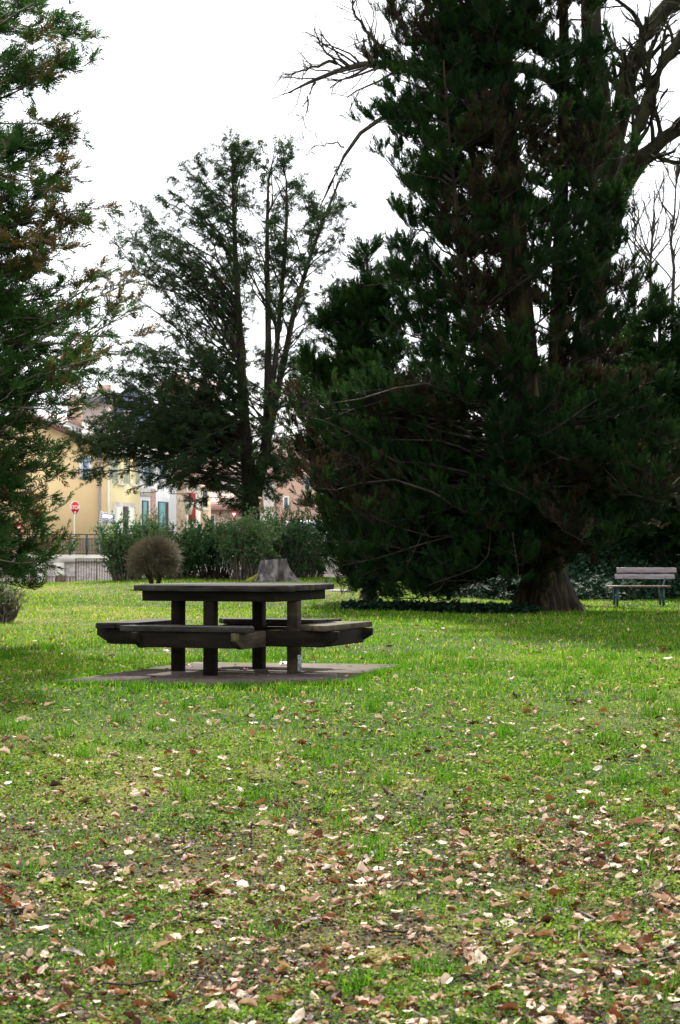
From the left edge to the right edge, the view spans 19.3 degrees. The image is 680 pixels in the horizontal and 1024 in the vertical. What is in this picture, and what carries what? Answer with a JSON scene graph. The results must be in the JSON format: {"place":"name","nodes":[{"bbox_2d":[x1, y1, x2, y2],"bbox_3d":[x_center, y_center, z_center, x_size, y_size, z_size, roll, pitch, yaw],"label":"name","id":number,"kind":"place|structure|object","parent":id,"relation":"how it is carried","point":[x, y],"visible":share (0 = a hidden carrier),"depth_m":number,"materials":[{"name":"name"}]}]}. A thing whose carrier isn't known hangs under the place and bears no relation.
{"place":"outdoors","nodes":[
{"label":"outdoors","id":0,"kind":"place"},
{"bbox_2d":[65,385,116,424],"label":"slate roofed house","id":1,"kind":"structure","parent":0,"point":[96,411],"depth_m":168.21,"materials":[{"name":"brown"}]},
{"bbox_2d":[82,422,175,540],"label":"white house","id":2,"kind":"structure","parent":0,"point":[164,501],"depth_m":122.73,"materials":[{"name":"grey paint"}]},
{"bbox_2d":[142,500,148,532],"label":"door","id":3,"kind":"structure","parent":2,"relation":"in","point":[145,504],"depth_m":120.33,"materials":[{"name":"teal paint"}]},
{"bbox_2d":[158,501,168,532],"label":"door","id":4,"kind":"structure","parent":2,"relation":"in","point":[164,506],"depth_m":123.52,"materials":[{"name":"teal paint"}]},
{"bbox_2d":[171,493,193,514],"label":"street lantern","id":5,"kind":"object","parent":2,"relation":"attached to","point":[188,512],"visible":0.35,"depth_m":124.29,"materials":[{"name":"glass"}]},
{"bbox_2d":[117,383,155,430],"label":"blue house","id":6,"kind":"structure","parent":0,"point":[128,400],"depth_m":175.22,"materials":[{"name":"stone"}]},
{"bbox_2d":[168,453,210,539],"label":"stone house","id":7,"kind":"structure","parent":0,"point":[181,515],"depth_m":128.28,"materials":[{"name":"paint"}]},
{"bbox_2d":[211,492,264,537],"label":"house","id":8,"kind":"structure","parent":0,"point":[216,509],"depth_m":139.03,"materials":[{"name":"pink paint"}]},
{"bbox_2d":[217,459,275,526],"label":"beige house","id":9,"kind":"structure","parent":0,"point":[268,502],"depth_m":158.05,"materials":[{"name":"paint"}]},
{"bbox_2d":[273,437,317,524],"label":"salmon house","id":10,"kind":"structure","parent":0,"point":[288,495],"depth_m":136.04,"materials":[{"name":"pink paint"}]},
{"bbox_2d":[283,496,288,509],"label":"window","id":11,"kind":"structure","parent":10,"relation":"in","point":[286,498],"depth_m":135.99,"materials":[{"name":"white glass"}]},
{"bbox_2d":[0,541,679,1023],"bbox_3d":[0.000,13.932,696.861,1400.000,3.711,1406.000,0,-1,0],"label":"ground","id":12,"kind":"structure","parent":0,"point":[622,717],"depth_m":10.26,"materials":[{"name":"plant"}]},
{"bbox_2d":[0,579,30,622],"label":"twiggy shrub","id":13,"kind":"object","parent":12,"relation":"on","point":[9,611],"visible":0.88,"depth_m":29.92,"materials":[{"name":"green plant"}]},
{"bbox_2d":[0,905,35,912],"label":"fallen twig","id":14,"kind":"object","parent":12,"relation":"on","point":[11,910],"visible":0.82,"depth_m":8.45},
{"bbox_2d":[20,974,30,982],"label":"fallen leaf","id":15,"kind":"object","parent":12,"relation":"on","point":[24,977],"visible":1,"depth_m":7.34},
{"bbox_2d":[23,904,35,915],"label":"fallen leaf","id":16,"kind":"object","parent":12,"relation":"on","point":[30,907],"visible":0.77,"depth_m":8.41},
{"bbox_2d":[2,576,74,581],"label":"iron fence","id":17,"kind":"object","parent":12,"relation":"on","point":[49,578],"visible":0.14,"depth_m":87.94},
{"bbox_2d":[36,963,49,974],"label":"fallen leaf","id":18,"kind":"object","parent":12,"relation":"on","point":[42,968],"visible":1,"depth_m":7.48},
{"bbox_2d":[55,575,65,581],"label":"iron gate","id":19,"kind":"structure","parent":12,"relation":"on","point":[60,578],"depth_m":87.88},
{"bbox_2d":[61,978,73,986],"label":"fallen leaf","id":20,"kind":"object","parent":12,"relation":"on","point":[66,982],"visible":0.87,"depth_m":7.33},
{"bbox_2d":[57,947,84,954],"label":"fallen leaf","id":21,"kind":"object","parent":12,"relation":"on","point":[75,950],"visible":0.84,"depth_m":7.77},
{"bbox_2d":[0,0,159,600],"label":"conifer tree","id":22,"kind":"object","parent":12,"relation":"on","point":[19,388],"visible":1,"depth_m":21.70,"materials":[{"name":"green plant"}]},
{"bbox_2d":[71,1010,90,1017],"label":"fallen leaf","id":23,"kind":"object","parent":12,"relation":"on","point":[80,1012],"visible":1,"depth_m":6.91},
{"bbox_2d":[63,819,106,927],"bbox_3d":[-1.159,1.649,9.301,0.081,0.136,2.316,0,-1,-4],"label":"fallen twig","id":24,"kind":"object","parent":12,"relation":"on","point":[89,868],"visible":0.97,"depth_m":9.40,"materials":[{"name":"wood"}]},
{"bbox_2d":[75,558,107,580],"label":"iron fence","id":25,"kind":"object","parent":12,"relation":"on","point":[86,561],"visible":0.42,"depth_m":87.96,"materials":[{"name":"metal"}]},
{"bbox_2d":[104,958,115,966],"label":"fallen leaf","id":26,"kind":"object","parent":12,"relation":"on","point":[110,961],"visible":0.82,"depth_m":7.56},
{"bbox_2d":[79,974,160,993],"bbox_3d":[-0.794,1.716,7.274,0.360,0.026,0.098,1,-1,-34],"label":"fallen twig","id":27,"kind":"object","parent":12,"relation":"on","point":[139,983],"visible":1,"depth_m":7.28,"materials":[{"name":"wood"}]},
{"bbox_2d":[114,988,130,994],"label":"fallen leaf","id":28,"kind":"object","parent":12,"relation":"on","point":[117,991],"visible":1,"depth_m":7.17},
{"bbox_2d":[89,510,166,580],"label":"hedge shrub","id":29,"kind":"object","parent":12,"relation":"on","point":[115,544],"visible":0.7,"depth_m":53.73,"materials":[{"name":"green plant"}]},
{"bbox_2d":[122,1011,134,1019],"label":"fallen leaf","id":30,"kind":"object","parent":12,"relation":"on","point":[129,1014],"visible":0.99,"depth_m":6.83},
{"bbox_2d":[131,999,149,1007],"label":"fallen leaf","id":31,"kind":"object","parent":12,"relation":"on","point":[138,1002],"visible":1,"depth_m":7.01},
{"bbox_2d":[129,505,177,577],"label":"hedge shrub","id":32,"kind":"object","parent":12,"relation":"on","point":[148,518],"visible":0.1,"depth_m":55.43,"materials":[{"name":"green plant"}]},
{"bbox_2d":[123,532,185,583],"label":"round bush","id":33,"kind":"object","parent":12,"relation":"on","point":[160,552],"visible":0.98,"depth_m":47.23,"materials":[{"name":"brown plant"}]},
{"bbox_2d":[151,969,165,983],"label":"fallen leaf","id":34,"kind":"object","parent":12,"relation":"on","point":[158,972],"visible":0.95,"depth_m":7.40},
{"bbox_2d":[155,1014,175,1021],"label":"fallen leaf","id":35,"kind":"object","parent":12,"relation":"on","point":[160,1019],"visible":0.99,"depth_m":6.77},
{"bbox_2d":[163,990,176,1000],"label":"fallen leaf","id":36,"kind":"object","parent":12,"relation":"on","point":[170,994],"visible":0.96,"depth_m":7.09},
{"bbox_2d":[164,933,176,945],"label":"fallen leaf","id":37,"kind":"object","parent":12,"relation":"on","point":[170,938],"visible":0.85,"depth_m":7.93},
{"bbox_2d":[120,911,223,936],"bbox_3d":[-0.669,1.689,8.208,0.074,0.038,0.574,-1,-2,43],"label":"fallen twig","id":38,"kind":"object","parent":12,"relation":"on","point":[221,912],"visible":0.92,"depth_m":8.24,"materials":[{"name":"wood"}]},
{"bbox_2d":[147,518,207,578],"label":"hedge shrub","id":39,"kind":"object","parent":12,"relation":"on","point":[186,570],"visible":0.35,"depth_m":54.73,"materials":[{"name":"green plant"}]},
{"bbox_2d":[0,555,356,581],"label":"wall","id":40,"kind":"structure","parent":12,"relation":"on","point":[67,562],"depth_m":104.20,"materials":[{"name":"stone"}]},
{"bbox_2d":[17,534,328,554],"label":"street railing","id":41,"kind":"object","parent":40,"relation":"on","point":[87,544],"visible":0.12,"depth_m":104.38,"materials":[{"name":"metal"}]},
{"bbox_2d":[50,125,358,525],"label":"open conifer tree","id":42,"kind":"object","parent":12,"relation":"on","point":[177,419],"visible":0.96,"depth_m":65.38,"materials":[{"name":"green plant"}]},
{"bbox_2d":[198,888,215,894],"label":"fallen leaf","id":43,"kind":"object","parent":12,"relation":"on","point":[208,891],"visible":1,"depth_m":8.77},
{"bbox_2d":[174,513,246,578],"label":"hedge shrub","id":44,"kind":"object","parent":12,"relation":"on","point":[213,565],"visible":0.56,"depth_m":54.27,"materials":[{"name":"green plant"}]},
{"bbox_2d":[58,662,401,688],"bbox_3d":[-0.810,1.436,17.181,2.225,0.120,3.016,0,-1,15],"label":"concrete pad","id":45,"kind":"object","parent":12,"relation":"on","point":[232,672],"visible":0.41,"depth_m":16.85,"materials":[{"name":"concrete"}]},
{"bbox_2d":[96,582,372,675],"bbox_3d":[-0.900,0.998,17.233,2.200,0.757,2.200,0,-1,20],"label":"picnic table","id":46,"kind":"object","parent":45,"relation":"on","point":[259,632],"visible":1,"depth_m":16.68,"materials":[{"name":"wood"}]},
{"bbox_2d":[228,1000,238,1011],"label":"fallen leaf","id":47,"kind":"object","parent":12,"relation":"on","point":[232,1004],"visible":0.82,"depth_m":6.97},
{"bbox_2d":[229,989,248,995],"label":"fallen leaf","id":48,"kind":"object","parent":12,"relation":"on","point":[240,991],"visible":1,"depth_m":7.17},
{"bbox_2d":[236,879,247,887],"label":"fallen leaf","id":49,"kind":"object","parent":12,"relation":"on","point":[243,883],"visible":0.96,"depth_m":9.02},
{"bbox_2d":[238,997,258,1008],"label":"fallen leaf","id":50,"kind":"object","parent":12,"relation":"on","point":[248,1001],"visible":0.94,"depth_m":7.00,"materials":[{"name":"plant"}]},
{"bbox_2d":[205,503,293,579],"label":"hedge shrub","id":51,"kind":"object","parent":12,"relation":"on","point":[253,541],"visible":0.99,"depth_m":53.28,"materials":[{"name":"green plant"}]},
{"bbox_2d":[239,1012,260,1023],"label":"fallen leaf","id":52,"kind":"object","parent":12,"relation":"on","point":[249,1018],"visible":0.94,"depth_m":6.80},
{"bbox_2d":[255,976,275,984],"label":"fallen leaf","id":53,"kind":"object","parent":12,"relation":"on","point":[269,979],"visible":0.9,"depth_m":7.32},
{"bbox_2d":[244,558,300,581],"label":"tree stump","id":54,"kind":"object","parent":12,"relation":"on","point":[274,570],"visible":0.9,"depth_m":51.70,"materials":[{"name":"wood"}]},
{"bbox_2d":[239,498,315,576],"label":"hedge shrub","id":55,"kind":"object","parent":12,"relation":"on","point":[302,539],"visible":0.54,"depth_m":55.73,"materials":[{"name":"green plant"}]},
{"bbox_2d":[285,507,330,577],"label":"hedge shrub","id":56,"kind":"object","parent":12,"relation":"on","point":[304,572],"visible":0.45,"depth_m":56.32,"materials":[{"name":"green plant"}]},
{"bbox_2d":[328,990,341,1001],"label":"fallen leaf","id":57,"kind":"object","parent":12,"relation":"on","point":[338,994],"visible":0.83,"depth_m":7.14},
{"bbox_2d":[0,772,679,1023],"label":"soil crumbs","id":58,"kind":"object","parent":12,"relation":"on","point":[344,960],"visible":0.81,"depth_m":8.02,"materials":[{"name":"soil"}]},
{"bbox_2d":[0,587,679,1023],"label":"fallen leaves","id":59,"kind":"object","parent":12,"relation":"on","point":[314,897],"depth_m":9.27,"materials":[{"name":"plant"}]},
{"bbox_2d":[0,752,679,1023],"bbox_3d":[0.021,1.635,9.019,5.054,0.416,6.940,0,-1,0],"label":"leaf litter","id":60,"kind":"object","parent":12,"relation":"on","point":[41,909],"visible":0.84,"depth_m":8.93,"materials":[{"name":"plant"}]},
{"bbox_2d":[342,941,352,950],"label":"fallen leaf","id":61,"kind":"object","parent":12,"relation":"on","point":[347,945],"visible":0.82,"depth_m":7.86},
{"bbox_2d":[280,230,423,600],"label":"cypress tree","id":62,"kind":"object","parent":12,"relation":"on","point":[352,315],"visible":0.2,"depth_m":40.55,"materials":[{"name":"green plant"}]},
{"bbox_2d":[343,1006,360,1012],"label":"fallen leaf","id":63,"kind":"object","parent":12,"relation":"on","point":[352,1010],"visible":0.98,"depth_m":6.92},
{"bbox_2d":[357,861,367,872],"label":"fallen leaf","id":64,"kind":"object","parent":12,"relation":"on","point":[362,867],"visible":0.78,"depth_m":9.33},
{"bbox_2d":[355,993,369,1001],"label":"fallen leaf","id":65,"kind":"object","parent":12,"relation":"on","point":[359,998],"visible":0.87,"depth_m":7.11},
{"bbox_2d":[371,990,383,1006],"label":"fallen leaf","id":66,"kind":"object","parent":12,"relation":"on","point":[380,998],"visible":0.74,"depth_m":7.07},
{"bbox_2d":[372,951,388,966],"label":"fallen leaf","id":67,"kind":"object","parent":12,"relation":"on","point":[377,963],"visible":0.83,"depth_m":7.60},
{"bbox_2d":[371,926,412,933],"bbox_3d":[0.227,1.689,8.064,0.195,0.024,0.081,1,-1,-31],"label":"fallen twig","id":68,"kind":"object","parent":12,"relation":"on","point":[394,931],"visible":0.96,"depth_m":8.05,"materials":[{"name":"wood"}]},
{"bbox_2d":[386,956,410,963],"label":"fallen leaf","id":69,"kind":"object","parent":12,"relation":"on","point":[393,959],"visible":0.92,"depth_m":7.66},
{"bbox_2d":[343,964,456,977],"bbox_3d":[0.245,1.718,7.462,0.473,0.022,0.106,0,-1,-23],"label":"fallen twig","id":70,"kind":"object","parent":12,"relation":"on","point":[445,970],"visible":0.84,"depth_m":7.47,"materials":[{"name":"wood"}]},
{"bbox_2d":[389,988,437,1017],"bbox_3d":[0.271,1.719,7.065,0.127,0.020,0.517,0,-1,-11],"label":"fallen twig","id":71,"kind":"object","parent":12,"relation":"on","point":[415,1012],"visible":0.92,"depth_m":6.96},
{"bbox_2d":[339,597,544,613],"bbox_3d":[1.839,1.742,36.586,3.737,0.416,1.785,0,-1,0],"label":"ivy patch","id":72,"kind":"object","parent":12,"relation":"on","point":[439,607],"visible":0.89,"depth_m":36.02,"materials":[{"name":"green plant"}]},
{"bbox_2d":[407,347,484,435],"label":"evergreen tree","id":73,"kind":"object","parent":12,"relation":"on","point":[421,364],"depth_m":62.11,"materials":[{"name":"green plant"}]},
{"bbox_2d":[441,973,452,983],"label":"fallen leaf","id":74,"kind":"object","parent":12,"relation":"on","point":[446,978],"visible":1,"depth_m":7.35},
{"bbox_2d":[248,0,679,572],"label":"bare tree","id":75,"kind":"object","parent":12,"relation":"on","point":[635,60],"visible":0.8,"depth_m":46.09,"materials":[{"name":"brown plant"}]},
{"bbox_2d":[464,948,474,961],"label":"fallen leaf","id":76,"kind":"object","parent":12,"relation":"on","point":[468,953],"visible":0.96,"depth_m":7.71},
{"bbox_2d":[269,0,679,611],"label":"cedar tree","id":77,"kind":"object","parent":12,"relation":"on","point":[533,482],"visible":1,"depth_m":36.74,"materials":[{"name":"green plant"}]},
{"bbox_2d":[470,990,486,999],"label":"fallen leaf","id":78,"kind":"object","parent":12,"relation":"on","point":[478,992],"visible":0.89,"depth_m":7.07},
{"bbox_2d":[475,949,486,964],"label":"fallen leaf","id":79,"kind":"object","parent":12,"relation":"on","point":[480,954],"visible":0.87,"depth_m":7.67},
{"bbox_2d":[493,918,518,926],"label":"fallen leaf","id":80,"kind":"object","parent":12,"relation":"on","point":[512,922],"visible":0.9,"depth_m":8.27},
{"bbox_2d":[499,1002,518,1010],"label":"fallen leaf","id":81,"kind":"object","parent":12,"relation":"on","point":[512,1006],"visible":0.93,"depth_m":6.91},
{"bbox_2d":[501,945,521,957],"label":"fallen leaf","id":82,"kind":"object","parent":12,"relation":"on","point":[514,948],"visible":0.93,"depth_m":7.71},
{"bbox_2d":[534,929,553,937],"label":"fallen leaf","id":83,"kind":"object","parent":12,"relation":"on","point":[541,933],"visible":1,"depth_m":7.99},
{"bbox_2d":[535,1004,557,1015],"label":"fallen leaf","id":84,"kind":"object","parent":12,"relation":"on","point":[545,1012],"visible":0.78,"depth_m":6.90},
{"bbox_2d":[539,915,557,924],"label":"fallen leaf","id":85,"kind":"object","parent":12,"relation":"on","point":[546,919],"visible":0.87,"depth_m":8.20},
{"bbox_2d":[424,528,679,600],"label":"ivy","id":86,"kind":"object","parent":12,"relation":"on","point":[585,584],"visible":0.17,"depth_m":51.57,"materials":[{"name":"green plant"}]},
{"bbox_2d":[568,1015,590,1023],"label":"fallen leaf","id":87,"kind":"object","parent":12,"relation":"on","point":[573,1017],"visible":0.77,"depth_m":6.80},
{"bbox_2d":[584,1011,592,1019],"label":"fallen leaf","id":88,"kind":"object","parent":12,"relation":"on","point":[587,1016],"visible":1,"depth_m":6.84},
{"bbox_2d":[577,910,603,963],"bbox_3d":[0.996,1.692,7.975,0.101,0.060,0.830,0,-1,4],"label":"fallen twig","id":89,"kind":"object","parent":12,"relation":"on","point":[587,915],"visible":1,"depth_m":8.11,"materials":[{"name":"wood"}]},
{"bbox_2d":[586,313,634,517],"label":"evergreen tree","id":90,"kind":"object","parent":12,"relation":"on","point":[602,361],"visible":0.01,"depth_m":58.00,"materials":[{"name":"green plant"}]},
{"bbox_2d":[605,1013,616,1023],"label":"fallen leaf","id":91,"kind":"object","parent":12,"relation":"on","point":[613,1019],"visible":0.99,"depth_m":6.79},
{"bbox_2d":[605,1006,625,1021],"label":"fallen leaf","id":92,"kind":"object","parent":12,"relation":"on","point":[612,1010],"visible":0.99,"depth_m":6.84,"materials":[{"name":"plant"}]},
{"bbox_2d":[609,913,623,920],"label":"fallen leaf","id":93,"kind":"object","parent":12,"relation":"on","point":[613,917],"visible":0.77,"depth_m":8.28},
{"bbox_2d":[610,1002,627,1009],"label":"fallen leaf","id":94,"kind":"object","parent":12,"relation":"on","point":[615,1004],"visible":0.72,"depth_m":7.01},
{"bbox_2d":[597,284,679,564],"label":"evergreen tree","id":95,"kind":"object","parent":12,"relation":"on","point":[663,350],"visible":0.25,"depth_m":53.39,"materials":[{"name":"green plant"}]},
{"bbox_2d":[600,876,679,915],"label":"fallen twig","id":96,"kind":"object","parent":12,"relation":"on","point":[659,888],"visible":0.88,"depth_m":8.72,"materials":[{"name":"wood"}]},
{"bbox_2d":[606,567,675,605],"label":"park bench","id":97,"kind":"object","parent":12,"relation":"on","point":[664,576],"visible":0.99,"depth_m":45.27,"materials":[{"name":"grey wood"}]},
{"bbox_2d":[635,977,649,986],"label":"fallen leaf","id":98,"kind":"object","parent":12,"relation":"on","point":[645,981],"visible":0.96,"depth_m":7.28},
{"bbox_2d":[611,170,675,310],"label":"slim bare tree","id":99,"kind":"object","parent":12,"relation":"on","point":[633,219],"visible":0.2,"depth_m":63.21,"materials":[{"name":"brown plant"}]},
{"bbox_2d":[634,933,652,946],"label":"fallen leaf","id":100,"kind":"object","parent":12,"relation":"on","point":[645,938],"visible":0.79,"depth_m":7.87,"materials":[{"name":"plant"}]},
{"bbox_2d":[615,941,676,966],"bbox_3d":[1.212,1.697,7.645,0.100,0.035,0.461,-1,-1,38],"label":"fallen twig","id":101,"kind":"object","parent":12,"relation":"on","point":[664,957],"visible":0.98,"depth_m":7.63,"materials":[{"name":"wood"}]},
{"bbox_2d":[616,162,679,343],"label":"slim bare tree","id":102,"kind":"object","parent":12,"relation":"on","point":[645,254],"visible":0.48,"depth_m":58.11,"materials":[{"name":"brown plant"}]},
{"bbox_2d":[637,999,660,1007],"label":"fallen leaf","id":103,"kind":"object","parent":12,"relation":"on","point":[639,1001],"visible":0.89,"depth_m":7.03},
{"bbox_2d":[629,140,679,330],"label":"slim bare tree","id":104,"kind":"object","parent":12,"relation":"on","point":[673,224],"visible":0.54,"depth_m":61.12,"materials":[{"name":"brown plant"}]},
{"bbox_2d":[651,970,670,980],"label":"fallen leaf","id":105,"kind":"object","parent":12,"relation":"on","point":[661,973],"visible":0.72,"depth_m":7.39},
{"bbox_2d":[650,892,672,902],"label":"fallen leaf","id":106,"kind":"object","parent":12,"relation":"on","point":[662,896],"visible":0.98,"depth_m":8.61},
{"bbox_2d":[0,0,679,450],"label":"sky","id":107,"kind":"structure","parent":0,"point":[169,80],"materials":[{"name":"white"}]},
{"label":"fallen leaf","id":108,"kind":"object","parent":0,"visible":0},
{"bbox_2d":[264,994,284,1001],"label":"fallen leaf","id":109,"kind":"object","parent":108,"relation":"on","point":[277,997],"visible":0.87,"depth_m":7.08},
{"label":"street","id":110,"kind":"structure","parent":0,"visible":0},
{"bbox_2d":[0,397,146,554],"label":"yellow house","id":111,"kind":"structure","parent":110,"relation":"on","point":[92,499],"depth_m":115.77,"materials":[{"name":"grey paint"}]},
{"bbox_2d":[123,506,127,532],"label":"door","id":112,"kind":"structure","parent":111,"relation":"in","point":[125,508],"depth_m":117.37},
{"bbox_2d":[70,501,79,554],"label":"stop sign","id":113,"kind":"object","parent":110,"relation":"on","point":[74,507],"visible":0.98,"depth_m":112.01,"materials":[{"name":"metal"}]},
{"bbox_2d":[99,512,115,529],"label":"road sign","id":114,"kind":"object","parent":110,"relation":"on","point":[106,517],"visible":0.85,"depth_m":109.85,"materials":[{"name":"metal"}]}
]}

